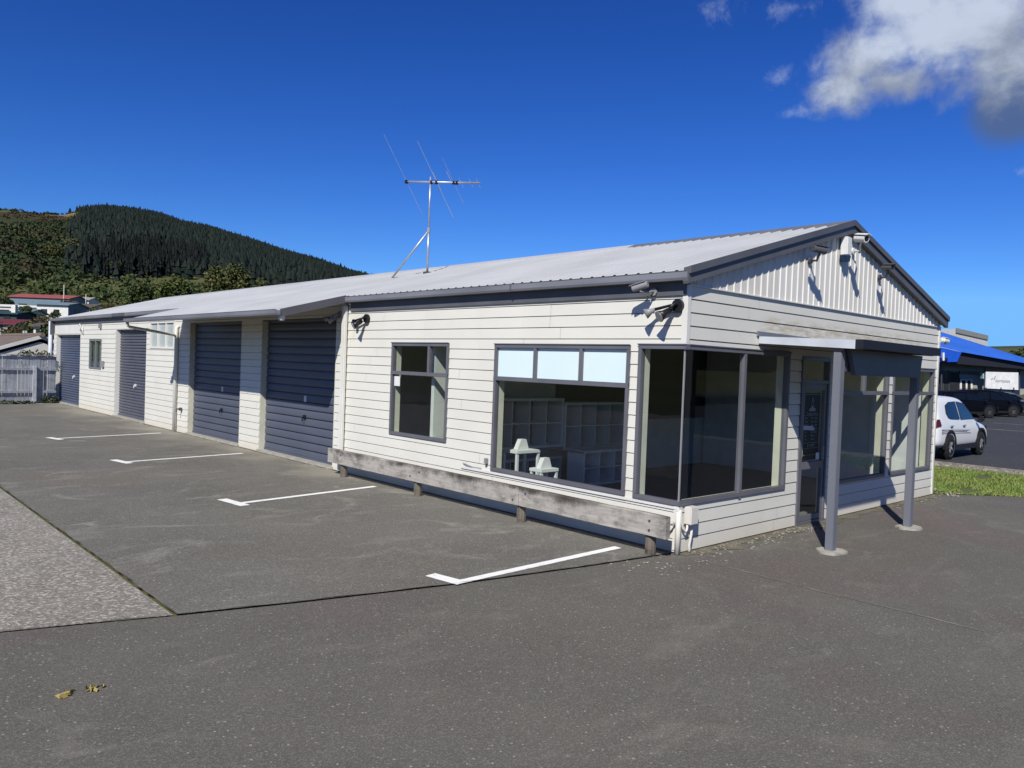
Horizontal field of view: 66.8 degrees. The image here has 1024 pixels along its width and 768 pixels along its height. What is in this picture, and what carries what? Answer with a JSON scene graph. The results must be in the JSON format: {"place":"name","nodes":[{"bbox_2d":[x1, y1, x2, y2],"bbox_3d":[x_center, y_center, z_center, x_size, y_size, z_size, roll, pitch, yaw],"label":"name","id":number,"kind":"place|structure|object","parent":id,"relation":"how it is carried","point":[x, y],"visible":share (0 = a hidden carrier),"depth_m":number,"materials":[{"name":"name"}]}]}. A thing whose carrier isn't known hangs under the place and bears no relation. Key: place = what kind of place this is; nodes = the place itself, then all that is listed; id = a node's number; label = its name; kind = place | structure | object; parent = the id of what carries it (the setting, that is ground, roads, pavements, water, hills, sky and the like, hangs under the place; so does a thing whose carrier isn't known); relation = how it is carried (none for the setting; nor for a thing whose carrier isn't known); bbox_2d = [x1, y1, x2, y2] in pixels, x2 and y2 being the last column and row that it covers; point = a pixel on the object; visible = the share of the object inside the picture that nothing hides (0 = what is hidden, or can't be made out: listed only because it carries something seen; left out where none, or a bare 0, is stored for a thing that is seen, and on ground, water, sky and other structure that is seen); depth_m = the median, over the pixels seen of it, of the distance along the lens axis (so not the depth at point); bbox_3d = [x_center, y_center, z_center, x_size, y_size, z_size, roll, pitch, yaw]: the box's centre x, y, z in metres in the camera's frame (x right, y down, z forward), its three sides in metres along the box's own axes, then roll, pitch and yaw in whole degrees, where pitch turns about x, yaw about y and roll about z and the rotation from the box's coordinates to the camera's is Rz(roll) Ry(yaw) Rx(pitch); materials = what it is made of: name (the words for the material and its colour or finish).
{"place":"outdoors","nodes":[
{"label":"outdoors","id":0,"kind":"place"},
{"bbox_2d":[18,309,49,319],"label":"green roofed house","id":1,"kind":"structure","parent":0,"point":[38,311],"depth_m":106.22,"materials":[{"name":"metal"}]},
{"bbox_2d":[0,402,670,613],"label":"parking asphalt","id":2,"kind":"structure","parent":0,"point":[176,536],"depth_m":10.24,"materials":[{"name":"asphalt"}]},
{"bbox_2d":[0,354,56,402],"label":"paling fence","id":3,"kind":"object","parent":2,"relation":"on","point":[33,368],"visible":0.89,"depth_m":30.15,"materials":[{"name":"wood"}]},
{"bbox_2d":[17,350,31,364],"bbox_3d":[-19.233,-1.009,30.561,0.664,0.712,0.486,1,2,-43],"label":"climbing plant","id":4,"kind":"object","parent":3,"relation":"attached to","point":[27,352],"visible":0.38,"depth_m":30.51,"materials":[{"name":"green plant"}]},
{"bbox_2d":[26,349,41,355],"bbox_3d":[-18.972,-1.038,30.853,0.646,0.734,0.519,2,1,-20],"label":"climbing plant","id":5,"kind":"object","parent":3,"relation":"attached to","point":[34,354],"visible":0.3,"depth_m":30.84,"materials":[{"name":"green plant"}]},
{"bbox_2d":[37,350,53,367],"bbox_3d":[-18.755,-0.968,31.137,0.711,0.795,0.513,1,2,-43],"label":"climbing plant","id":6,"kind":"object","parent":3,"relation":"attached to","point":[46,354],"visible":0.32,"depth_m":31.17,"materials":[{"name":"green plant"}]},
{"bbox_2d":[0,396,59,403],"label":"weeds","id":7,"kind":"object","parent":2,"relation":"on","point":[46,399],"visible":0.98,"depth_m":30.43,"materials":[{"name":"green plant"}]},
{"bbox_2d":[46,433,154,439],"bbox_3d":[-10.269,1.310,19.736,0.616,0.001,2.762,3,2,34],"label":"parking line","id":8,"kind":"object","parent":2,"relation":"on","point":[93,436],"visible":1,"depth_m":19.37,"materials":[{"name":"paint"}]},
{"bbox_2d":[112,453,243,462],"bbox_3d":[-6.754,1.530,16.032,2.721,0.001,0.698,1,2,-43],"label":"parking line","id":9,"kind":"object","parent":2,"relation":"on","point":[116,460],"visible":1,"depth_m":15.68,"materials":[{"name":"paint"}]},
{"bbox_2d":[217,486,375,505],"bbox_3d":[-3.191,1.752,12.257,2.706,0.001,0.676,1,2,-43],"label":"parking line","id":10,"kind":"object","parent":2,"relation":"on","point":[235,502],"visible":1,"depth_m":11.83,"materials":[{"name":"paint"}]},
{"bbox_2d":[2,488,650,630],"bbox_3d":[-3.914,1.816,8.406,10.301,0.001,4.766,3,1,17],"label":"paving joint","id":11,"kind":"object","parent":2,"relation":"on","point":[131,580],"visible":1,"depth_m":7.48,"materials":[{"name":"concrete"}]},
{"bbox_2d":[328,448,670,557],"bbox_3d":[-0.792,1.623,11.767,0.165,0.528,7.692,1,2,-43],"label":"timber rail","id":12,"kind":"object","parent":2,"relation":"on","point":[651,526],"visible":0.96,"depth_m":10.73,"materials":[{"name":"grey wood"}]},
{"bbox_2d":[426,546,619,583],"bbox_3d":[0.239,1.966,8.618,2.673,0.001,0.454,1,2,-43],"label":"parking line","id":13,"kind":"object","parent":2,"relation":"on","point":[447,578],"visible":1,"depth_m":8.22,"materials":[{"name":"paint"}]},
{"bbox_2d":[0,494,1023,767],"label":"front asphalt","id":14,"kind":"structure","parent":0,"point":[696,664],"depth_m":5.56,"materials":[{"name":"asphalt"}]},
{"bbox_2d":[55,684,104,698],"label":"fallen leaves","id":15,"kind":"object","parent":14,"relation":"on","point":[66,693],"visible":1,"depth_m":4.90,"materials":[{"name":"yellow plant"}]},
{"bbox_2d":[63,404,939,555],"bbox_3d":[-5.208,1.426,23.089,8.418,0.014,30.757,1,2,-43],"label":"moss strip","id":16,"kind":"object","parent":14,"relation":"on","point":[734,544],"visible":0.9,"depth_m":11.11,"materials":[{"name":"plant"}]},
{"bbox_2d":[608,494,948,574],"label":"paint flakes","id":17,"kind":"object","parent":14,"relation":"on","point":[749,542],"visible":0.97,"depth_m":9.89,"materials":[{"name":"paint"}]},
{"bbox_2d":[698,559,983,631],"bbox_3d":[-5.450,1.677,12.106,21.934,0.014,2.618,3,2,31],"label":"dust line","id":18,"kind":"object","parent":14,"relation":"on","point":[858,600],"visible":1,"depth_m":7.49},
{"bbox_2d":[757,331,940,555],"bbox_3d":[4.723,0.728,10.791,2.985,2.770,1.388,1,2,-43],"label":"entrance porch","id":19,"kind":"object","parent":14,"relation":"on","point":[861,357],"visible":1,"depth_m":9.92,"materials":[{"name":"metal"}]},
{"bbox_2d":[0,210,1023,632],"bbox_3d":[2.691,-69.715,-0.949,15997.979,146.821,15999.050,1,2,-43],"label":"terrain","id":20,"kind":"structure","parent":0,"point":[200,280],"depth_m":10.99,"materials":[{"name":"asphalt"}]},
{"bbox_2d":[0,296,14,304],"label":"hillside tree","id":21,"kind":"object","parent":20,"relation":"on","point":[3,300],"visible":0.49,"depth_m":139.27,"materials":[{"name":"green plant"}]},
{"bbox_2d":[0,325,27,333],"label":"shrub","id":22,"kind":"object","parent":20,"relation":"on","point":[12,329],"visible":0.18,"depth_m":65.95,"materials":[{"name":"green plant"}]},
{"bbox_2d":[7,266,27,283],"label":"hillside tree","id":23,"kind":"object","parent":20,"relation":"on","point":[13,270],"visible":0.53,"depth_m":204.06,"materials":[{"name":"green plant"}]},
{"bbox_2d":[0,319,36,334],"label":"dark red roofed house","id":24,"kind":"structure","parent":20,"relation":"on","point":[4,323],"depth_m":86.78,"materials":[{"name":"metal"}]},
{"bbox_2d":[0,304,36,310],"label":"white roofed house","id":25,"kind":"structure","parent":20,"relation":"on","point":[5,307],"depth_m":117.99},
{"bbox_2d":[0,305,38,319],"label":"teal house","id":26,"kind":"structure","parent":20,"relation":"on","point":[14,313],"depth_m":94.38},
{"bbox_2d":[18,305,31,311],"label":"shrub","id":27,"kind":"object","parent":20,"relation":"on","point":[28,308],"visible":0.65,"depth_m":99.74,"materials":[{"name":"green plant"}]},
{"bbox_2d":[16,319,40,332],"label":"shrub","id":28,"kind":"object","parent":20,"relation":"on","point":[27,328],"visible":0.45,"depth_m":83.87,"materials":[{"name":"green plant"}]},
{"bbox_2d":[23,233,37,260],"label":"hillside tree","id":29,"kind":"object","parent":20,"relation":"on","point":[30,250],"visible":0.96,"depth_m":253.65,"materials":[{"name":"green plant"}]},
{"bbox_2d":[28,323,48,332],"bbox_3d":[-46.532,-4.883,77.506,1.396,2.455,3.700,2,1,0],"label":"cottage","id":30,"kind":"structure","parent":20,"relation":"on","point":[36,327],"depth_m":75.99,"materials":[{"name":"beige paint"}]},
{"bbox_2d":[0,211,77,221],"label":"brown scrub","id":31,"kind":"object","parent":20,"relation":"on","point":[43,219],"visible":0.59,"depth_m":584.47,"materials":[{"name":"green plant"}]},
{"bbox_2d":[0,208,81,281],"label":"hill scrub","id":32,"kind":"object","parent":20,"relation":"on","point":[13,237],"visible":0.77,"depth_m":290.63,"materials":[{"name":"plant"}]},
{"bbox_2d":[33,314,55,322],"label":"shrub","id":33,"kind":"object","parent":20,"relation":"on","point":[40,319],"visible":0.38,"depth_m":95.38,"materials":[{"name":"green plant"}]},
{"bbox_2d":[39,323,53,338],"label":"shrub","id":34,"kind":"object","parent":20,"relation":"on","point":[44,328],"visible":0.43,"depth_m":69.77,"materials":[{"name":"green plant"}]},
{"bbox_2d":[7,294,89,305],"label":"red roofed house","id":35,"kind":"structure","parent":20,"relation":"on","point":[24,299],"depth_m":149.98,"materials":[{"name":"metal"}]},
{"bbox_2d":[43,243,64,260],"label":"hillside tree","id":36,"kind":"object","parent":20,"relation":"on","point":[53,250],"visible":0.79,"depth_m":260.24,"materials":[{"name":"green plant"}]},
{"bbox_2d":[50,310,60,317],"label":"shrub","id":37,"kind":"object","parent":20,"relation":"on","point":[55,313],"visible":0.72,"depth_m":105.88,"materials":[{"name":"green plant"}]},
{"bbox_2d":[33,302,88,320],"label":"blue gabled house","id":38,"kind":"structure","parent":20,"relation":"on","point":[65,309],"depth_m":111.99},
{"bbox_2d":[60,298,77,302],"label":"shrub","id":39,"kind":"object","parent":20,"relation":"on","point":[64,299],"visible":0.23,"depth_m":134.79,"materials":[{"name":"green plant"}]},
{"bbox_2d":[64,238,80,246],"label":"hillside tree","id":40,"kind":"object","parent":20,"relation":"on","point":[72,241],"visible":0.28,"depth_m":283.74,"materials":[{"name":"green plant"}]},
{"bbox_2d":[0,489,170,631],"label":"chipseal","id":41,"kind":"object","parent":20,"relation":"on","point":[50,575],"visible":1,"depth_m":7.19,"materials":[{"name":"gravel"}]},
{"bbox_2d":[83,297,100,303],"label":"white cottage","id":42,"kind":"structure","parent":20,"relation":"on","point":[92,300],"depth_m":161.74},
{"bbox_2d":[88,306,98,311],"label":"shrub","id":43,"kind":"object","parent":20,"relation":"on","point":[92,308],"visible":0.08,"depth_m":99.80,"materials":[{"name":"green plant"}]},
{"bbox_2d":[83,304,104,311],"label":"brown roofed house","id":44,"kind":"structure","parent":20,"relation":"on","point":[93,305],"depth_m":123.27,"materials":[{"name":"tile"}]},
{"bbox_2d":[99,303,115,309],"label":"shrub","id":45,"kind":"object","parent":20,"relation":"on","point":[108,305],"visible":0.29,"depth_m":111.40,"materials":[{"name":"green plant"}]},
{"bbox_2d":[109,260,122,271],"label":"hillside tree","id":46,"kind":"object","parent":20,"relation":"on","point":[120,264],"visible":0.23,"depth_m":249.27,"materials":[{"name":"green plant"}]},
{"bbox_2d":[0,267,254,303],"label":"garden bushes","id":47,"kind":"object","parent":20,"relation":"on","point":[97,290],"visible":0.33,"depth_m":201.59,"materials":[{"name":"green plant"}]},
{"bbox_2d":[118,279,154,305],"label":"tree","id":48,"kind":"object","parent":20,"relation":"on","point":[141,292],"visible":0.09,"depth_m":62.45,"materials":[{"name":"green plant"}]},
{"bbox_2d":[78,233,206,278],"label":"shaded pines","id":49,"kind":"object","parent":20,"relation":"on","point":[155,256],"visible":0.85,"depth_m":271.32,"materials":[{"name":"plant"}]},
{"bbox_2d":[152,273,192,299],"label":"tree","id":50,"kind":"object","parent":20,"relation":"on","point":[166,289],"visible":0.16,"depth_m":59.40,"materials":[{"name":"green plant"}]},
{"bbox_2d":[191,285,207,293],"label":"tree","id":51,"kind":"object","parent":20,"relation":"on","point":[198,289],"depth_m":61.10,"materials":[{"name":"green plant"}]},
{"bbox_2d":[63,202,374,286],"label":"pine forest","id":52,"kind":"object","parent":20,"relation":"on","point":[270,264],"visible":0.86,"depth_m":375.49,"materials":[{"name":"plant"}]},
{"bbox_2d":[199,262,252,292],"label":"tree","id":53,"kind":"object","parent":20,"relation":"on","point":[234,277],"visible":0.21,"depth_m":56.78,"materials":[{"name":"green plant"}]},
{"bbox_2d":[254,278,268,286],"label":"tree","id":54,"kind":"object","parent":20,"relation":"on","point":[260,284],"depth_m":56.90,"materials":[{"name":"green plant"}]},
{"bbox_2d":[50,220,949,551],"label":"workshop building","id":55,"kind":"structure","parent":20,"relation":"on","point":[726,420],"depth_m":13.49,"materials":[{"name":"paint"}]},
{"bbox_2d":[59,335,80,404],"bbox_3d":[-17.187,-0.580,30.205,0.102,2.692,3.580,1,2,-43],"label":"door","id":56,"kind":"structure","parent":55,"relation":"in","point":[70,344],"depth_m":30.39,"materials":[{"name":"blue metal"}]},
{"bbox_2d":[89,339,102,368],"bbox_3d":[-14.644,-1.055,27.369,0.162,1.042,1.490,1,2,-43],"label":"window","id":57,"kind":"structure","parent":55,"relation":"in","point":[97,343],"depth_m":27.45,"materials":[{"name":"glass"}]},
{"bbox_2d":[118,329,146,420],"bbox_3d":[-12.002,-0.328,24.592,0.102,2.842,3.070,1,2,-43],"label":"door","id":58,"kind":"structure","parent":55,"relation":"in","point":[132,371],"depth_m":24.72,"materials":[{"name":"grey metal"}]},
{"bbox_2d":[149,320,175,348],"bbox_3d":[-10.077,-1.417,22.382,0.092,0.802,2.030,1,2,-43],"label":"window","id":59,"kind":"structure","parent":55,"relation":"in","point":[157,341],"depth_m":22.41,"materials":[{"name":"paint"}]},
{"bbox_2d":[192,322,241,442],"bbox_3d":[-7.478,-0.093,19.703,0.114,2.942,3.300,1,2,-43],"label":"garage door","id":60,"kind":"structure","parent":55,"relation":"in","point":[216,404],"depth_m":19.75,"materials":[{"name":"metal"}]},
{"bbox_2d":[264,319,336,464],"bbox_3d":[-4.509,0.094,16.488,0.114,2.942,3.320,1,2,-43],"label":"garage door","id":61,"kind":"structure","parent":55,"relation":"in","point":[299,415],"depth_m":16.49,"materials":[{"name":"metal"}]},
{"bbox_2d":[323,311,341,323],"bbox_3d":[-3.500,-1.289,15.051,0.242,0.260,0.444,1,2,-43],"label":"sensor floodlight","id":62,"kind":"object","parent":55,"relation":"attached to","point":[330,319],"visible":0.98,"depth_m":14.98,"materials":[{"name":"grey plastic"}]},
{"bbox_2d":[351,314,369,328],"bbox_3d":[-2.849,-1.150,14.324,0.270,0.291,0.400,1,2,-43],"label":"sensor floodlight","id":63,"kind":"object","parent":55,"relation":"attached to","point":[355,323],"visible":1,"depth_m":14.27,"materials":[{"name":"black plastic"}]},
{"bbox_2d":[389,342,450,442],"bbox_3d":[-1.544,0.108,13.202,0.197,1.627,1.655,1,2,-43],"label":"window","id":64,"kind":"structure","parent":55,"relation":"in","point":[396,349],"depth_m":13.44,"materials":[{"name":"metal"}]},
{"bbox_2d":[384,135,479,277],"bbox_3d":[-1.866,-4.063,18.040,2.242,3.218,0.672,2,1,1],"label":"tv aerial","id":65,"kind":"object","parent":55,"relation":"on","point":[430,182],"visible":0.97,"depth_m":18.00,"materials":[{"name":"metal"}]},
{"bbox_2d":[502,439,540,474],"bbox_3d":[0.136,1.368,12.459,0.520,0.970,0.364,1,2,-43],"label":"chair","id":66,"kind":"object","parent":55,"relation":"on","point":[521,446],"visible":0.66,"depth_m":12.39,"materials":[{"name":"plastic"}]},
{"bbox_2d":[501,454,561,478],"bbox_3d":[0.160,1.574,14.140,1.764,0.474,0.383,1,2,-43],"label":"pigeonhole shelf","id":67,"kind":"object","parent":55,"relation":"on","point":[556,461],"visible":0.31,"depth_m":14.43,"materials":[{"name":"white laminate"}]},
{"bbox_2d":[502,397,564,448],"bbox_3d":[0.192,0.705,14.119,1.764,0.904,0.383,1,2,-43],"label":"pigeonhole shelf","id":68,"kind":"object","parent":55,"relation":"attached to","point":[536,422],"visible":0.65,"depth_m":14.29,"materials":[{"name":"white laminate"}]},
{"bbox_2d":[529,457,558,477],"bbox_3d":[0.488,1.507,12.002,0.380,0.740,0.266,1,2,-43],"label":"chair","id":69,"kind":"object","parent":55,"relation":"on","point":[544,466],"visible":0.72,"depth_m":11.94,"materials":[{"name":"plastic"}]},
{"bbox_2d":[490,343,632,495],"bbox_3d":[0.642,0.405,10.833,0.197,1.927,2.610,1,2,-43],"label":"window","id":70,"kind":"structure","parent":55,"relation":"in","point":[601,365],"depth_m":10.75,"materials":[{"name":"metal"}]},
{"bbox_2d":[549,401,623,450],"bbox_3d":[1.511,0.805,15.343,1.764,0.904,0.383,1,2,-43],"label":"pigeonhole shelf","id":71,"kind":"object","parent":55,"relation":"attached to","point":[587,424],"visible":0.82,"depth_m":15.37,"materials":[{"name":"white laminate"}]},
{"bbox_2d":[567,445,622,484],"bbox_3d":[1.800,1.536,14.753,1.764,0.644,0.403,1,2,-43],"label":"pigeonhole shelf","id":72,"kind":"object","parent":55,"relation":"on","point":[596,465],"visible":0.59,"depth_m":14.44,"materials":[{"name":"white laminate"}]},
{"bbox_2d":[629,280,657,295],"bbox_3d":[1.595,-1.174,9.487,0.290,0.175,0.253,1,2,-43],"label":"security camera","id":73,"kind":"object","parent":55,"relation":"attached to","point":[639,286],"visible":1,"depth_m":9.43,"materials":[{"name":"grey plastic"}]},
{"bbox_2d":[632,343,686,505],"bbox_3d":[1.846,0.476,9.529,0.197,1.937,0.724,1,2,-43],"label":"window","id":74,"kind":"structure","parent":55,"relation":"in","point":[643,370],"depth_m":9.71,"materials":[{"name":"metal"}]},
{"bbox_2d":[643,299,683,321],"bbox_3d":[1.789,-0.880,9.308,0.262,0.282,0.480,1,2,-43],"label":"sensor floodlight","id":75,"kind":"object","parent":55,"relation":"attached to","point":[676,305],"visible":1,"depth_m":9.23,"materials":[{"name":"black plastic"}]},
{"bbox_2d":[670,505,698,554],"bbox_3d":[1.989,1.754,9.229,0.562,0.570,0.123,1,2,-34],"label":"electrical box","id":76,"kind":"object","parent":55,"relation":"attached to","point":[691,515],"visible":0.92,"depth_m":9.26,"materials":[{"name":"beige plastic"}]},
{"bbox_2d":[679,344,791,506],"bbox_3d":[2.903,0.516,10.138,2.557,1.967,0.197,1,2,-43],"label":"window","id":77,"kind":"structure","parent":55,"relation":"in","point":[783,358],"depth_m":10.59,"materials":[{"name":"metal"}]},
{"bbox_2d":[795,357,830,526],"bbox_3d":[4.445,0.843,11.520,0.880,2.465,0.115,1,2,-43],"label":"entrance door","id":78,"kind":"structure","parent":55,"relation":"in","point":[810,404],"depth_m":11.53,"materials":[{"name":"metal"}]},
{"bbox_2d":[808,244,830,263],"bbox_3d":[4.264,-1.835,10.947,0.244,0.226,0.459,2,1,-9],"label":"security camera","id":79,"kind":"object","parent":55,"relation":"attached to","point":[819,249],"visible":1,"depth_m":10.76,"materials":[{"name":"metal"}]},
{"bbox_2d":[839,236,851,261],"bbox_3d":[5.091,-2.046,11.812,0.200,0.370,0.125,1,2,-43],"label":"alarm siren","id":80,"kind":"object","parent":55,"relation":"attached to","point":[846,249],"visible":0.99,"depth_m":11.74,"materials":[{"name":"white plastic"}]},
{"bbox_2d":[851,233,871,253],"bbox_3d":[5.249,-2.140,11.769,0.226,0.250,0.712,2,1,8],"label":"security camera","id":81,"kind":"object","parent":55,"relation":"attached to","point":[861,237],"visible":0.98,"depth_m":11.54,"materials":[{"name":"white plastic"}]},
{"bbox_2d":[839,376,889,483],"bbox_3d":[5.661,0.624,12.690,1.970,1.897,0.197,1,2,-43],"label":"window","id":82,"kind":"structure","parent":55,"relation":"in","point":[882,401],"depth_m":13.28,"materials":[{"name":"metal"}]},
{"bbox_2d":[878,263,895,279],"bbox_3d":[6.018,-1.817,12.527,0.194,0.226,0.602,2,1,7],"label":"security camera","id":83,"kind":"object","parent":55,"relation":"attached to","point":[887,266],"visible":1,"depth_m":12.35,"materials":[{"name":"metal"}]},
{"bbox_2d":[887,368,935,475],"bbox_3d":[7.218,0.648,14.129,1.930,1.897,0.197,1,2,-43],"label":"window","id":84,"kind":"structure","parent":55,"relation":"in","point":[927,394],"depth_m":14.71,"materials":[{"name":"metal"}]},
{"bbox_2d":[940,337,949,343],"bbox_3d":[8.290,-0.833,14.879,0.275,0.148,0.119,1,2,-31],"label":"security camera","id":85,"kind":"object","parent":55,"relation":"attached to","point":[945,340],"visible":1,"depth_m":14.84,"materials":[{"name":"white plastic"}]},
{"bbox_2d":[934,461,1023,471],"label":"kerb","id":86,"kind":"structure","parent":20,"relation":"on","point":[979,466],"depth_m":19.94,"materials":[{"name":"concrete"}]},
{"bbox_2d":[934,413,1023,469],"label":"car park","id":87,"kind":"structure","parent":20,"relation":"on","point":[1004,447],"depth_m":26.26,"materials":[{"name":"asphalt"}]},
{"bbox_2d":[935,396,986,459],"bbox_3d":[12.665,1.232,23.340,4.507,1.809,2.231,1,2,-43],"label":"white suv","id":88,"kind":"object","parent":87,"relation":"on","point":[958,427],"visible":0.45,"depth_m":22.24,"materials":[{"name":"paint"}]},
{"bbox_2d":[938,390,998,417],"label":"parked car","id":89,"kind":"object","parent":87,"relation":"on","point":[973,403],"visible":0.5,"depth_m":48.28,"materials":[{"name":"black paint"}]},
{"bbox_2d":[938,332,1023,395],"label":"service building","id":90,"kind":"structure","parent":87,"relation":"on","point":[969,364],"depth_m":61.71,"materials":[{"name":"paint"}]},
{"bbox_2d":[959,379,972,389],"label":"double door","id":91,"kind":"structure","parent":90,"relation":"in","point":[963,383],"depth_m":61.87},
{"bbox_2d":[955,388,1023,416],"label":"parked car","id":92,"kind":"object","parent":87,"relation":"on","point":[1007,406],"visible":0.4,"depth_m":51.29,"materials":[{"name":"black paint"}]},
{"bbox_2d":[984,372,1018,394],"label":"white sign board","id":93,"kind":"object","parent":87,"relation":"on","point":[1001,381],"visible":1,"depth_m":59.48,"materials":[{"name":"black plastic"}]},
{"bbox_2d":[996,391,1023,415],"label":"parked car","id":94,"kind":"object","parent":87,"relation":"on","point":[1008,396],"visible":0.11,"depth_m":54.39,"materials":[{"name":"black paint"}]},
{"bbox_2d":[1006,392,1023,401],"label":"parked car","id":95,"kind":"object","parent":87,"relation":"on","point":[1016,396],"visible":0.03,"depth_m":56.95,"materials":[{"name":"grey paint"}]},
{"bbox_2d":[1004,349,1023,356],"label":"skyline tree","id":96,"kind":"object","parent":20,"relation":"on","point":[1019,353],"visible":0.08,"depth_m":152.64,"materials":[{"name":"green plant"}]},
{"bbox_2d":[1010,349,1023,357],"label":"skyline tree","id":97,"kind":"object","parent":20,"relation":"on","point":[1016,352],"visible":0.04,"depth_m":149.42,"materials":[{"name":"green plant"}]},
{"bbox_2d":[0,0,1023,345],"label":"sky","id":98,"kind":"structure","parent":0,"point":[581,125],"materials":[{"name":"blue"}]},
{"bbox_2d":[941,328,987,351],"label":"cream shed","id":99,"kind":"structure","parent":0,"point":[978,338],"depth_m":93.06,"materials":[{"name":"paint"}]},
{"bbox_2d":[933,465,1023,496],"bbox_3d":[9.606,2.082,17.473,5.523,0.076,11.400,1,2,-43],"label":"grass","id":100,"kind":"structure","parent":0,"point":[994,481],"depth_m":16.81,"materials":[{"name":"plant"}]},
{"bbox_2d":[936,463,1021,474],"bbox_3d":[7.302,1.863,24.419,0.870,0.001,25.000,1,2,-43],"label":"gravel strip","id":101,"kind":"object","parent":100,"relation":"on","point":[999,471],"depth_m":19.69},
{"bbox_2d":[934,463,1023,496],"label":"kerb stones","id":102,"kind":"object","parent":100,"relation":"on","point":[985,469],"visible":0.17,"depth_m":19.32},
{"label":"back yard","id":103,"kind":"structure","parent":0,"visible":0},
{"bbox_2d":[0,331,53,394],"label":"cream house","id":104,"kind":"structure","parent":103,"relation":"on","point":[13,343],"depth_m":35.98,"materials":[{"name":"paint"}]},
{"bbox_2d":[48,321,52,354],"bbox_3d":[-18.973,-0.917,31.874,0.170,3.330,0.170,1,2,-43],"label":"flue pipe","id":105,"kind":"object","parent":103,"relation":"on","point":[50,344],"depth_m":31.79,"materials":[{"name":"silver metal"}]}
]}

